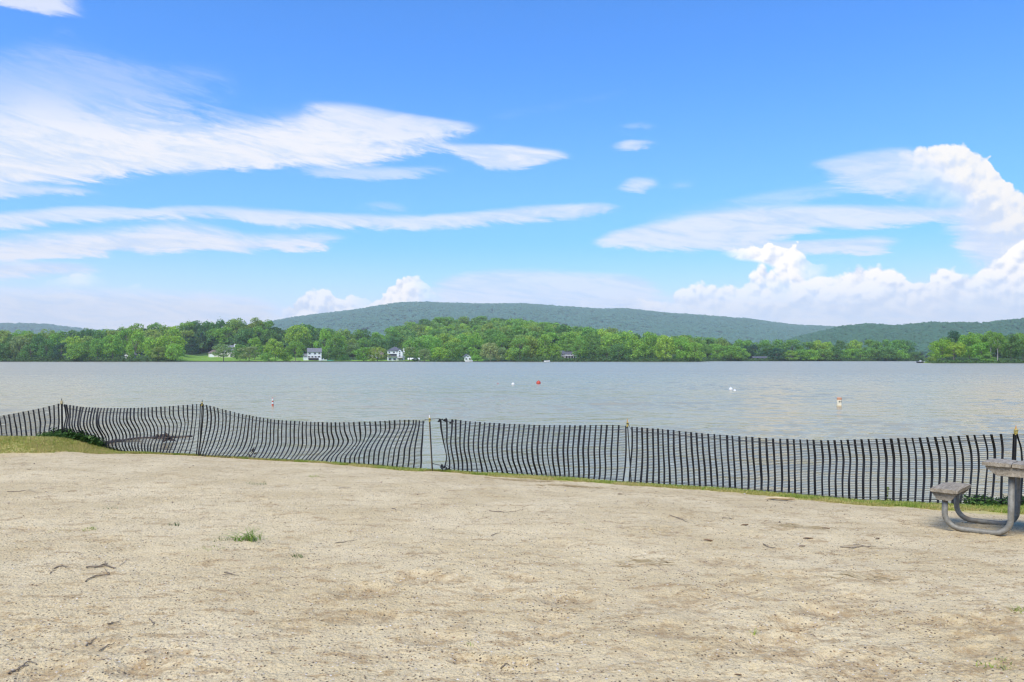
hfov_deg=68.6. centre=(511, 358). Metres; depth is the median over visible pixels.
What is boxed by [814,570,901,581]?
straw clump
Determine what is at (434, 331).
broadleaf tree
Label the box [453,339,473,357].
broadleaf tree
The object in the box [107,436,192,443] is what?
driftwood branch
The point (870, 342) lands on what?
broadleaf tree
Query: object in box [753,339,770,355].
broadleaf tree
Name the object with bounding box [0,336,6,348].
broadleaf tree
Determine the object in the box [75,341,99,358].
broadleaf tree
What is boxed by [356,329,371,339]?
broadleaf tree
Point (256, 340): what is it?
broadleaf tree
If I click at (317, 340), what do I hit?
woodland
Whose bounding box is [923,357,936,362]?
shrub
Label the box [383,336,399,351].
broadleaf tree
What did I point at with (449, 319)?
broadleaf tree
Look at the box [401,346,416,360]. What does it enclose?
ornamental tree
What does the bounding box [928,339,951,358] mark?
broadleaf tree
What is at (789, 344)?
broadleaf tree
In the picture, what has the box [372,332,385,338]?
broadleaf tree
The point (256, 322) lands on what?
broadleaf tree
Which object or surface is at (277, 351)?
broadleaf tree
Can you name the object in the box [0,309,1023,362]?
hills
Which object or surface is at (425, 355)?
ornamental tree
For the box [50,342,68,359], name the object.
broadleaf tree
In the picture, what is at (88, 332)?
broadleaf tree
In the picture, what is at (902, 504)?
green turf
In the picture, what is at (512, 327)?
broadleaf tree
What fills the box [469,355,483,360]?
shrub
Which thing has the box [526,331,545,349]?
broadleaf tree
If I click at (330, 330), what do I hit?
broadleaf tree
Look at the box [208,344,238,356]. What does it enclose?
lake house
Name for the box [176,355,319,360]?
lawn
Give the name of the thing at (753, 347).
broadleaf tree
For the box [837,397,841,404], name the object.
can buoy
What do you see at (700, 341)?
broadleaf tree
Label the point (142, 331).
broadleaf tree
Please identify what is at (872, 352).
broadleaf tree
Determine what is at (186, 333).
broadleaf tree
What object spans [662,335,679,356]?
broadleaf tree
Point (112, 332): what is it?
broadleaf tree
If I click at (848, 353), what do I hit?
broadleaf tree
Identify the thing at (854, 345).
broadleaf tree
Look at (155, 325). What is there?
broadleaf tree
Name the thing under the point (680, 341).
broadleaf tree
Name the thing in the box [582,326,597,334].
broadleaf tree
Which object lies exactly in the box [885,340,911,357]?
broadleaf tree
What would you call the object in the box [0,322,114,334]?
forest
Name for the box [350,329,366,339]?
broadleaf tree
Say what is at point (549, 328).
broadleaf tree
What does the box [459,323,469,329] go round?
broadleaf tree
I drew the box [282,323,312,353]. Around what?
broadleaf tree
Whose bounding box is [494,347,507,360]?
willow tree
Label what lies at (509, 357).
broadleaf tree
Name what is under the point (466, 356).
lake house
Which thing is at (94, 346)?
broadleaf tree
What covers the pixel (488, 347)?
willow tree
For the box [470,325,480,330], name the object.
broadleaf tree
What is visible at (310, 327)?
broadleaf tree
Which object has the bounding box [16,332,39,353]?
broadleaf tree
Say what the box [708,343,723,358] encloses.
broadleaf tree
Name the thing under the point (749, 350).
broadleaf tree
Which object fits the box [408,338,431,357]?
broadleaf tree
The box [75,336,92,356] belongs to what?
broadleaf tree
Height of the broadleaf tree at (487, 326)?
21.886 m
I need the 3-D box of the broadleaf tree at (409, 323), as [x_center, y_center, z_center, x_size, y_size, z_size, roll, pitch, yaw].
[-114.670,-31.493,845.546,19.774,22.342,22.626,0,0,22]
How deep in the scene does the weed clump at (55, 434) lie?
15.70 m
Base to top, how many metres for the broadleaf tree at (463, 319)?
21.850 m
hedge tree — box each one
[322,347,335,359]
[330,347,346,360]
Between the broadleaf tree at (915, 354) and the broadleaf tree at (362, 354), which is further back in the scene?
the broadleaf tree at (915, 354)
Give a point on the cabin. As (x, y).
(757, 357)
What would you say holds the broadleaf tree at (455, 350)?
on the lawn at (386, 360)
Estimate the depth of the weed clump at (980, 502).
10.37 m
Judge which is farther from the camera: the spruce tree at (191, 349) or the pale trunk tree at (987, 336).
the spruce tree at (191, 349)
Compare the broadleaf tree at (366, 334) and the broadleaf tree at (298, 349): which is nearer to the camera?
the broadleaf tree at (298, 349)
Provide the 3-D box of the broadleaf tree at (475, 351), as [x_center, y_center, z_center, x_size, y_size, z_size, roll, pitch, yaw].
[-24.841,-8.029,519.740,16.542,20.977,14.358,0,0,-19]
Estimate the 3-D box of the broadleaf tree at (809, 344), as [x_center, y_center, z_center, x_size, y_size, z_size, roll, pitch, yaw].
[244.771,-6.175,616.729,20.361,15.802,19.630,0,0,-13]
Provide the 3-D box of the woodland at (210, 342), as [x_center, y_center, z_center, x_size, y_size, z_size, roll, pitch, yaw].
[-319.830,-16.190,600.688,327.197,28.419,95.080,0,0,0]
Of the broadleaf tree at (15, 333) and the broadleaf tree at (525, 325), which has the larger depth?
the broadleaf tree at (525, 325)
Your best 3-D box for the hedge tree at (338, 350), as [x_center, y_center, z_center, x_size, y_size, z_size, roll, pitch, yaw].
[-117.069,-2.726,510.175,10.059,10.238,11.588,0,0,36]
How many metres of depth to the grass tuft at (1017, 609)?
4.77 m
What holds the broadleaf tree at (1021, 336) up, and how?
on the hills
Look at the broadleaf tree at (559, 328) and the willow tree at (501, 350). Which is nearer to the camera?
the willow tree at (501, 350)
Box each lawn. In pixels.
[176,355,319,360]
[330,359,476,360]
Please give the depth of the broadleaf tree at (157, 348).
467.91 m
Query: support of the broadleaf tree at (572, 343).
on the hills
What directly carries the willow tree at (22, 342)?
on the hills
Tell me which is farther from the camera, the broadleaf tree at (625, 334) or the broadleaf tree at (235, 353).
the broadleaf tree at (625, 334)
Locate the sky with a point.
(172, 163)
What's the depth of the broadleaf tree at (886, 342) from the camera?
611.32 m
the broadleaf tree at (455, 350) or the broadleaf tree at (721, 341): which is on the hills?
the broadleaf tree at (721, 341)
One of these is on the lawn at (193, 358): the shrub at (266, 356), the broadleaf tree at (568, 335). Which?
the shrub at (266, 356)
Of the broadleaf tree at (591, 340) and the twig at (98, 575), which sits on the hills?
the broadleaf tree at (591, 340)
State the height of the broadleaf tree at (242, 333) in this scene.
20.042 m
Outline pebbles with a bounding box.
[0,455,1023,681]
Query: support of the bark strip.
on the beach
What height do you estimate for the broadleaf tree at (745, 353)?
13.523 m
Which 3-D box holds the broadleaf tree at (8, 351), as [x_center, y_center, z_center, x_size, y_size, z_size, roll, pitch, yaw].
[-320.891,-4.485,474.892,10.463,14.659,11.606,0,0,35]
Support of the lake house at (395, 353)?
on the lawn at (386, 360)
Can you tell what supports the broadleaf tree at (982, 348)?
on the hills
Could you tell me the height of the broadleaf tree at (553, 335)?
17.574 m
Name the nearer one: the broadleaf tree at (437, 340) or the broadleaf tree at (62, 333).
the broadleaf tree at (437, 340)
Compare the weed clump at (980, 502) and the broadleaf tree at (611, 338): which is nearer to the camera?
the weed clump at (980, 502)
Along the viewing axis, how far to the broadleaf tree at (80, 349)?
465.69 m
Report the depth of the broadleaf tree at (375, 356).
474.04 m
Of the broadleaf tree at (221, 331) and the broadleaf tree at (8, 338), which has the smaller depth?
the broadleaf tree at (8, 338)
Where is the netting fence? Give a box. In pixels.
[0,398,1023,505]
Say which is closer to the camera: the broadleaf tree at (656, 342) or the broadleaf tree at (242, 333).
the broadleaf tree at (656, 342)
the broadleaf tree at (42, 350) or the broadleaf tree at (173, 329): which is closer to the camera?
the broadleaf tree at (42, 350)
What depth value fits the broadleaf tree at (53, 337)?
523.26 m
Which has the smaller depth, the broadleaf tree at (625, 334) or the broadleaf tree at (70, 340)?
the broadleaf tree at (70, 340)
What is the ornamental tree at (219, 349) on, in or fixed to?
on the lawn at (193, 358)
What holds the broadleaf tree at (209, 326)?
on the hills
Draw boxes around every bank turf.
[0,435,140,453]
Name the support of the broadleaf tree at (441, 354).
on the lawn at (386, 360)
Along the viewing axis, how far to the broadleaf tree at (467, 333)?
667.66 m
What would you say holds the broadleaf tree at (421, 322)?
on the hills
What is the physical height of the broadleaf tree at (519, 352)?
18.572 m
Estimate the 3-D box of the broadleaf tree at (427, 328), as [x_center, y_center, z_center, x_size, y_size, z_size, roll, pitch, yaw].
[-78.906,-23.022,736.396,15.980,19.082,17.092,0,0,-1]
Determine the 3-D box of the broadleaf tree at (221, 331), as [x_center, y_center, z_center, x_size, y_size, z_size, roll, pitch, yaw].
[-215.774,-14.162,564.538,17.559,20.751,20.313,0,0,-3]
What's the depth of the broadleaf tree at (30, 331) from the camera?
579.29 m
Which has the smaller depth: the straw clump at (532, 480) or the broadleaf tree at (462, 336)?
the straw clump at (532, 480)
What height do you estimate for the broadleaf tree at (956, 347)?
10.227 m
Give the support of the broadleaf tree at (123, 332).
on the hills
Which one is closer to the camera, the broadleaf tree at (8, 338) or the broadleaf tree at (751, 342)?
the broadleaf tree at (8, 338)
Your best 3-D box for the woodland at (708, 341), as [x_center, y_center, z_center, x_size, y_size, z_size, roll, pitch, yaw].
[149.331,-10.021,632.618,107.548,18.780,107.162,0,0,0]
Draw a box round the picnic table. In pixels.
[930,458,1023,535]
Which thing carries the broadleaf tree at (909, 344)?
on the hills
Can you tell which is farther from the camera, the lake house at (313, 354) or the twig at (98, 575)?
the lake house at (313, 354)
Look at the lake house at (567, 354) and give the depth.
484.00 m
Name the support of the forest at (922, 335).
on the hills
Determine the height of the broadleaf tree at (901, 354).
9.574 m
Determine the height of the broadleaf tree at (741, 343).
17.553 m
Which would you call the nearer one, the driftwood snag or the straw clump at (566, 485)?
the straw clump at (566, 485)
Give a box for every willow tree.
[8,336,33,357]
[479,342,500,360]
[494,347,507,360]
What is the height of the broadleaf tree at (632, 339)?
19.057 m
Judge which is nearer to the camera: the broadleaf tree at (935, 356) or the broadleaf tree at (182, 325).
the broadleaf tree at (935, 356)
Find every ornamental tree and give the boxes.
[211,344,235,360]
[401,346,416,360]
[417,348,430,359]
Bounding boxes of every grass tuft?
[209,527,274,541]
[976,657,1017,669]
[1005,603,1023,613]
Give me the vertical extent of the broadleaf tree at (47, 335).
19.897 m
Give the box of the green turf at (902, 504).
[103,450,1023,513]
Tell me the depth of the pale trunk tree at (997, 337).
337.21 m
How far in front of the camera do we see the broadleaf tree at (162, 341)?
477.57 m
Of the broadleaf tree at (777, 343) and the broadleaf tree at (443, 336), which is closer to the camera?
the broadleaf tree at (443, 336)
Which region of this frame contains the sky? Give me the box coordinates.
[0,0,1023,329]
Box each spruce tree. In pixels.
[182,338,200,353]
[193,332,210,350]
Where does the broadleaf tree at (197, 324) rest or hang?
on the hills
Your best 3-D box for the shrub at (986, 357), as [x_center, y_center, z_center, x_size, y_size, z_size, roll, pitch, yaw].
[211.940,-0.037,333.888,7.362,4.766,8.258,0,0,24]
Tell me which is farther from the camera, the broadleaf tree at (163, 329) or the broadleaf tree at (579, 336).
the broadleaf tree at (163, 329)
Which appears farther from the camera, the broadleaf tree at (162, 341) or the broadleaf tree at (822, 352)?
the broadleaf tree at (822, 352)
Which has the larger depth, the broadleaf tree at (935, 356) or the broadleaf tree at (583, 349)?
the broadleaf tree at (583, 349)
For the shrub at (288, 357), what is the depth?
478.39 m
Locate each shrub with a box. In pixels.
[260,352,278,361]
[279,352,292,360]
[338,355,351,360]
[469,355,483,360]
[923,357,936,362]
[978,353,996,361]
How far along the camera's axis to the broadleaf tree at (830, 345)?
611.35 m
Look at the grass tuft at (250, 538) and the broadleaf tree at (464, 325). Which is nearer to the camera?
the grass tuft at (250, 538)
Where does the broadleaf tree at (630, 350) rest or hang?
on the hills
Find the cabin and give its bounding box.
[751,356,766,358]
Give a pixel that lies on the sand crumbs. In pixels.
(535, 662)
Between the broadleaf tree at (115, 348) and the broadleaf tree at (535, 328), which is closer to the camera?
the broadleaf tree at (115, 348)
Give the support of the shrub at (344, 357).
on the lawn at (386, 360)
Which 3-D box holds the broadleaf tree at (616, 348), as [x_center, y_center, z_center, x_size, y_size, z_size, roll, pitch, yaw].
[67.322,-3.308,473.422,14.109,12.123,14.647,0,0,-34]
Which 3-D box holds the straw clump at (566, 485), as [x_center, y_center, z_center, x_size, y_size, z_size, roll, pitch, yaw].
[0.812,1.829,10.745,1.364,0.086,0.381,0,0,0]
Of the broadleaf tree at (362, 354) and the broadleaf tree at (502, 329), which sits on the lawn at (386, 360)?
the broadleaf tree at (362, 354)
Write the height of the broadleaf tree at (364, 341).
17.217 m
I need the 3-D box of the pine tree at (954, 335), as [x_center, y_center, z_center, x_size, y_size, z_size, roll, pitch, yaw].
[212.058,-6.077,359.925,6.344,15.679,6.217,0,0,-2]
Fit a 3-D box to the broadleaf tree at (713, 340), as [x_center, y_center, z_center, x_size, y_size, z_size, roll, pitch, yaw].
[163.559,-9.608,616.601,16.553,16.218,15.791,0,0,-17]
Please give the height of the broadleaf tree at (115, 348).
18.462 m
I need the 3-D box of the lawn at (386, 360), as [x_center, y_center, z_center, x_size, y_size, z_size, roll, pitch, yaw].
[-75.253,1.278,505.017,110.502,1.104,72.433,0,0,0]
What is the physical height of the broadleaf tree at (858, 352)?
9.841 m
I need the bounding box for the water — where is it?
[0,361,1023,504]
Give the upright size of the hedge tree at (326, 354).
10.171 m
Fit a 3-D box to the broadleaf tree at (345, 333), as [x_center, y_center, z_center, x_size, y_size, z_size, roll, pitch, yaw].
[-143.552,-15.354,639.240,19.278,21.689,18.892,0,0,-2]
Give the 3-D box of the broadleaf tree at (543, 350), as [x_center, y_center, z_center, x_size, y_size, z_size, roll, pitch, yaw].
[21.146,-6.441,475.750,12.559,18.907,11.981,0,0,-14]
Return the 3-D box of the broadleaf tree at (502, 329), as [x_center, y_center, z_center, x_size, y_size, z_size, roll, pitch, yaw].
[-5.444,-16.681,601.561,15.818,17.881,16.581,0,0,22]
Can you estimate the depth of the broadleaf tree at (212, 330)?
567.70 m
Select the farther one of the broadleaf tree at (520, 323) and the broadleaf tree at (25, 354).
the broadleaf tree at (520, 323)
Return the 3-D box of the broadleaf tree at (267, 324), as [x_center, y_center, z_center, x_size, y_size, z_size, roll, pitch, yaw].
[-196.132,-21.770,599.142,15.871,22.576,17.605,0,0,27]
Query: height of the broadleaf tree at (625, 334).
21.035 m
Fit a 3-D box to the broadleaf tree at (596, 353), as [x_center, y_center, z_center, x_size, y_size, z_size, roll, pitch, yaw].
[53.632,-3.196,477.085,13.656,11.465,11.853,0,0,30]
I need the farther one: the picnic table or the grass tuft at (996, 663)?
the picnic table
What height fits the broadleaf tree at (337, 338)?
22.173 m
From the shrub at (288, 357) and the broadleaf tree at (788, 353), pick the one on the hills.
the broadleaf tree at (788, 353)
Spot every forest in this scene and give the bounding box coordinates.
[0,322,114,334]
[263,301,836,350]
[767,318,1023,356]
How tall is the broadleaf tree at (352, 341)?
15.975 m
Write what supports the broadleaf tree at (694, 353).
on the hills
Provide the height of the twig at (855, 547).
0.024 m
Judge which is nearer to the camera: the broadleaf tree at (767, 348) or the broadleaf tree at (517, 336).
the broadleaf tree at (517, 336)
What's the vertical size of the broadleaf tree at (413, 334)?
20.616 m
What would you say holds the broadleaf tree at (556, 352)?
on the hills
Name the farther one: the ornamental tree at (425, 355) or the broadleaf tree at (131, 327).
the broadleaf tree at (131, 327)
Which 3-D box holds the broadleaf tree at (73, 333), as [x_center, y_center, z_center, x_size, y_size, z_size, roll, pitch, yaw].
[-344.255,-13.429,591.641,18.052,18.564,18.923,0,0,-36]
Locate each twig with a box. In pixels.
[7,661,36,673]
[85,568,109,581]
[86,562,115,567]
[840,544,875,548]
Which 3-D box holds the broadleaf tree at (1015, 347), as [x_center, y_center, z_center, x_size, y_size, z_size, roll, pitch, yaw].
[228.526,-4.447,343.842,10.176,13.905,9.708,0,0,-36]
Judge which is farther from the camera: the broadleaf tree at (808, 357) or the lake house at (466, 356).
the broadleaf tree at (808, 357)
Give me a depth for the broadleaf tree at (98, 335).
507.17 m
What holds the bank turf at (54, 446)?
on the beach
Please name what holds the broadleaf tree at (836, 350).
on the hills
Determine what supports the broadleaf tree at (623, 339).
on the hills
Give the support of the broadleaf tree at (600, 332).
on the hills
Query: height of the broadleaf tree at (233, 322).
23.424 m
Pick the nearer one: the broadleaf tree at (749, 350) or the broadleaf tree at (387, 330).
the broadleaf tree at (749, 350)
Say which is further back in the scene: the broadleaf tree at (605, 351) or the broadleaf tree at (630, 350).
the broadleaf tree at (630, 350)
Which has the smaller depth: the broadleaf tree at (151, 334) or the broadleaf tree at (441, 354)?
the broadleaf tree at (441, 354)
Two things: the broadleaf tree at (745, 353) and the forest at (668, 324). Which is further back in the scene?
the forest at (668, 324)
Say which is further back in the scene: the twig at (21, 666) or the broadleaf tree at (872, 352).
the broadleaf tree at (872, 352)
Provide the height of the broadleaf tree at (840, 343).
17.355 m
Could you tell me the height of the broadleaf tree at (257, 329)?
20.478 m
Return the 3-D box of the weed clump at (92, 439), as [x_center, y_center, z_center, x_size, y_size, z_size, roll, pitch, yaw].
[-9.327,1.713,15.995,1.291,0.504,0.577,0,0,-13]
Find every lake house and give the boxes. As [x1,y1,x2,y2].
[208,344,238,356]
[303,348,321,360]
[387,347,404,360]
[462,354,471,360]
[559,351,576,357]
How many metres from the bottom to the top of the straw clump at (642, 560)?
0.026 m
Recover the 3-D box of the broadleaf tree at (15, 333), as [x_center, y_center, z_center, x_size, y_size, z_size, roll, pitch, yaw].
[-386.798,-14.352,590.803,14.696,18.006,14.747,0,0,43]
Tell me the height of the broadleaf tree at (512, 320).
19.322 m
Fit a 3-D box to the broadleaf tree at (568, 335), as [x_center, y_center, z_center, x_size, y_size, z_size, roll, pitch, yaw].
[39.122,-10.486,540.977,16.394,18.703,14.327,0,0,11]
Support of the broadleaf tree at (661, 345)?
on the hills
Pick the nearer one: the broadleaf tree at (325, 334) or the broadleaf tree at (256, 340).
the broadleaf tree at (256, 340)
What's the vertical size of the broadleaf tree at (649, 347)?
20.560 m
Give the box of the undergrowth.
[0,355,1023,362]
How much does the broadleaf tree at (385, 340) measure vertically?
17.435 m
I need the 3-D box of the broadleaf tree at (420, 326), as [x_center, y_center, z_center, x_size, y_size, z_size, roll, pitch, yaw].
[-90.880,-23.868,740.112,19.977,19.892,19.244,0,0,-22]
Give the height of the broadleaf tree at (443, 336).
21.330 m
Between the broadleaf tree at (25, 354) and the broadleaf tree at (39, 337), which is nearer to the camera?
the broadleaf tree at (25, 354)
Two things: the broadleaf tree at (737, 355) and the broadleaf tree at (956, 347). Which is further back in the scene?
the broadleaf tree at (737, 355)
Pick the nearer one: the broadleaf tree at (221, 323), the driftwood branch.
the driftwood branch
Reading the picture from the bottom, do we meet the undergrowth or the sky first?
the undergrowth
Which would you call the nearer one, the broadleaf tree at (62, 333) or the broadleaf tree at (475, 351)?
the broadleaf tree at (475, 351)
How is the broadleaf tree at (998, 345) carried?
on the hills
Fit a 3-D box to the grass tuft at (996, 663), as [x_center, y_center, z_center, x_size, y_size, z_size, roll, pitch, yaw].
[2.499,1.581,3.871,0.211,0.045,0.154,0,0,0]
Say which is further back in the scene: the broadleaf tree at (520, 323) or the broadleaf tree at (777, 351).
the broadleaf tree at (520, 323)
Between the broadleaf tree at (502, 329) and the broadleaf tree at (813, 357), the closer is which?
the broadleaf tree at (813, 357)
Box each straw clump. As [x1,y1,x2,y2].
[484,477,566,481]
[526,484,613,488]
[613,556,675,566]
[771,523,833,530]
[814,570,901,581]
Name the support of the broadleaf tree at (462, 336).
on the hills
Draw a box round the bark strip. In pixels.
[767,497,794,499]
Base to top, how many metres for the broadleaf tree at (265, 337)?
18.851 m
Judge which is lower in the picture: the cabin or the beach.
the beach
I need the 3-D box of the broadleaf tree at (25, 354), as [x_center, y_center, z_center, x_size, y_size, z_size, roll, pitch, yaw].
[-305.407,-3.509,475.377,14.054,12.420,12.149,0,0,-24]
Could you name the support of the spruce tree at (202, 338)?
on the hills
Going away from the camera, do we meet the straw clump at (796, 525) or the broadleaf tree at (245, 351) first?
the straw clump at (796, 525)
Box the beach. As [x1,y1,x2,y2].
[0,439,1023,681]
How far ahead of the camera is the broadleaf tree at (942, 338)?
377.73 m
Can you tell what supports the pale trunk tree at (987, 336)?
on the hills
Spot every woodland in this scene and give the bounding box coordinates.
[0,323,303,352]
[298,332,388,355]
[386,318,628,351]
[640,337,738,354]
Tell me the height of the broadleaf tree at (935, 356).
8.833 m
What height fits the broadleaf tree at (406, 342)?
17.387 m
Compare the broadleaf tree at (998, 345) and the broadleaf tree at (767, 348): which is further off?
the broadleaf tree at (767, 348)
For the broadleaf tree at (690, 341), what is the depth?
517.93 m
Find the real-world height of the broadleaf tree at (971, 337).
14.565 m
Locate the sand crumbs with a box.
[0,524,1023,681]
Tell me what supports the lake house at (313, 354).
on the lawn at (193, 358)
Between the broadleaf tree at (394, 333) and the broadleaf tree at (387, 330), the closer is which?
the broadleaf tree at (394, 333)
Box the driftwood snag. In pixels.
[152,433,175,441]
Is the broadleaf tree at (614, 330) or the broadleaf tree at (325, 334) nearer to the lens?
the broadleaf tree at (325, 334)
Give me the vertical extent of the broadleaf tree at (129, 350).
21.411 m
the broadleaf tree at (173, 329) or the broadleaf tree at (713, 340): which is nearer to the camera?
the broadleaf tree at (173, 329)
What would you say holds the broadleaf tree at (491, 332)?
on the hills
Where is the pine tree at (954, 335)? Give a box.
[947,330,959,359]
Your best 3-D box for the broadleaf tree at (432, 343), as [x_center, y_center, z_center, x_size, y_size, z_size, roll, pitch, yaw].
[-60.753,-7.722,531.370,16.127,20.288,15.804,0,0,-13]
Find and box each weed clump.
[37,431,72,437]
[48,428,104,446]
[960,494,1023,505]
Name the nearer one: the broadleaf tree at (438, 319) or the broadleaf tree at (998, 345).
the broadleaf tree at (998, 345)
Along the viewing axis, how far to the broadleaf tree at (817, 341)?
609.37 m
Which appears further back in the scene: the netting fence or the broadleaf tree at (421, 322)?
the broadleaf tree at (421, 322)
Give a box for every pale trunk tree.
[981,331,996,357]
[987,333,1007,360]
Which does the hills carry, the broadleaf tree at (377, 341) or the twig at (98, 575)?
the broadleaf tree at (377, 341)
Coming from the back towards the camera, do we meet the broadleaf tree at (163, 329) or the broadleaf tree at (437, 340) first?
the broadleaf tree at (163, 329)
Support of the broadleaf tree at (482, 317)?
on the hills
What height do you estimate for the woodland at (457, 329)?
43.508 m
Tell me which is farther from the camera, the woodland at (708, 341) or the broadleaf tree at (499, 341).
the woodland at (708, 341)
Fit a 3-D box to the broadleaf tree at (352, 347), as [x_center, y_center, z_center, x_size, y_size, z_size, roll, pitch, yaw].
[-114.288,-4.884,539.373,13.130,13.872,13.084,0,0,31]
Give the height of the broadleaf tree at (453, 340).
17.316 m
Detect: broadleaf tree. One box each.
[0,329,11,337]
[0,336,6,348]
[0,341,16,358]
[2,335,20,354]
[12,330,24,340]
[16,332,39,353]
[17,344,39,359]
[23,329,37,335]
[31,333,48,356]
[37,339,54,358]
[38,329,59,339]
[48,333,64,352]
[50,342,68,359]
[56,331,69,337]
[60,336,83,353]
[62,343,87,360]
[64,330,82,337]
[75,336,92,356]
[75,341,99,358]
[79,327,97,336]
[88,337,107,360]
[93,331,110,356]
[100,334,123,358]
[107,330,123,355]
[115,329,135,354]
[124,331,146,358]
[126,327,148,353]
[128,323,145,331]
[142,337,161,359]
[144,327,164,347]
[146,322,162,329]
[150,335,187,356]
[150,346,165,358]
[159,324,172,333]
[163,326,185,354]
[164,343,185,359]
[176,321,194,333]
[178,330,194,348]
[181,320,203,329]
[197,319,220,337]
[204,327,222,339]
[213,327,236,344]
[216,319,229,327]
[223,318,246,333]
[231,344,247,359]
[233,327,255,347]
[237,346,260,358]
[244,317,264,328]
[244,325,268,345]
[247,337,262,359]
[258,319,277,334]
[259,331,279,348]
[263,338,285,357]
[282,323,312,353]
[284,341,305,360]
[297,324,316,340]
[313,327,332,357]
[320,328,335,333]
[325,332,346,356]
[336,329,352,338]
[342,338,364,356]
[344,343,359,355]
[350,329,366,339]
[351,347,373,360]
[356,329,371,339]
[356,338,377,354]
[365,347,390,360]
[369,338,386,347]
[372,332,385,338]
[379,337,397,349]
[383,329,400,340]
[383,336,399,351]
[384,326,396,336]
[401,338,418,358]
[403,331,416,336]
[404,321,415,325]
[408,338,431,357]
[410,324,425,332]
[418,318,430,325]
[418,334,437,359]
[424,326,433,331]
[427,337,443,356]
[428,328,442,336]
[429,347,448,358]
[431,317,446,325]
[433,333,447,351]
[439,337,462,355]
[440,341,464,358]
[443,316,453,324]
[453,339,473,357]
[455,334,468,353]
[457,329,471,336]
[458,316,469,323]
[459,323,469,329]
[463,332,484,358]
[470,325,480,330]
[473,315,487,320]
[480,323,497,332]
[484,328,503,346]
[493,333,511,349]
[499,327,512,332]
[504,349,516,360]
[505,318,522,323]
[506,325,522,330]
[508,335,532,353]
[508,336,530,359]
[510,321,524,327]
[520,322,537,328]
[522,335,538,358]
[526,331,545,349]
[529,324,543,334]
[535,334,554,358]
[539,324,556,333]
[542,332,560,352]
[548,344,561,358]
[554,324,569,332]
[556,332,575,350]
[557,338,580,351]
[566,335,589,351]
[569,338,588,357]
[581,332,601,353]
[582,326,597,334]
[588,344,604,358]
[597,328,611,338]
[598,333,624,353]
[599,346,614,356]
[605,327,617,332]
[607,344,628,359]
[610,333,626,355]
[619,330,633,347]
[622,333,645,358]
[627,334,642,353]
[639,331,658,358]
[647,335,666,355]
[654,335,676,358]
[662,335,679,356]
[670,336,691,358]
[675,335,697,353]
[684,342,706,360]
[692,334,710,355]
[707,337,717,354]
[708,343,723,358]
[714,337,730,357]
[720,345,742,360]
[727,339,751,351]
[731,346,751,359]
[740,340,761,348]
[740,345,755,358]
[747,344,764,358]
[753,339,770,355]
[759,344,776,359]
[764,348,785,358]
[772,339,788,356]
[781,339,803,354]
[782,350,798,360]
[794,349,812,360]
[799,349,820,359]
[801,341,819,356]
[811,339,830,356]
[815,348,832,360]
[820,342,836,357]
[830,347,844,360]
[834,340,851,355]
[841,349,859,359]
[846,340,863,357]
[850,349,869,359]
[864,339,880,358]
[864,347,882,358]
[875,339,890,356]
[875,346,898,360]
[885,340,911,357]
[890,350,909,358]
[895,339,916,356]
[907,352,923,359]
[926,349,942,359]
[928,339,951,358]
[938,336,955,358]
[940,342,966,357]
[956,332,981,358]
[970,342,990,357]
[987,335,1010,355]
[998,334,1023,358]
[1010,332,1023,360]
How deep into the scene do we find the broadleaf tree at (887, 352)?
557.91 m
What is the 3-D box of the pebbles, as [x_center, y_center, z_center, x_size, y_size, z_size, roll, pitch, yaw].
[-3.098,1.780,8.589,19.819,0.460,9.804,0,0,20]
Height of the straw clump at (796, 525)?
0.048 m
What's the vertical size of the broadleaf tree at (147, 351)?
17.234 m
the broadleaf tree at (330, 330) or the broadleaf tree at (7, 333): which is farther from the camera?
the broadleaf tree at (330, 330)
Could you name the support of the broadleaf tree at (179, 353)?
on the hills
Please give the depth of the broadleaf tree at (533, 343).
475.23 m
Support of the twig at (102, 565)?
on the beach

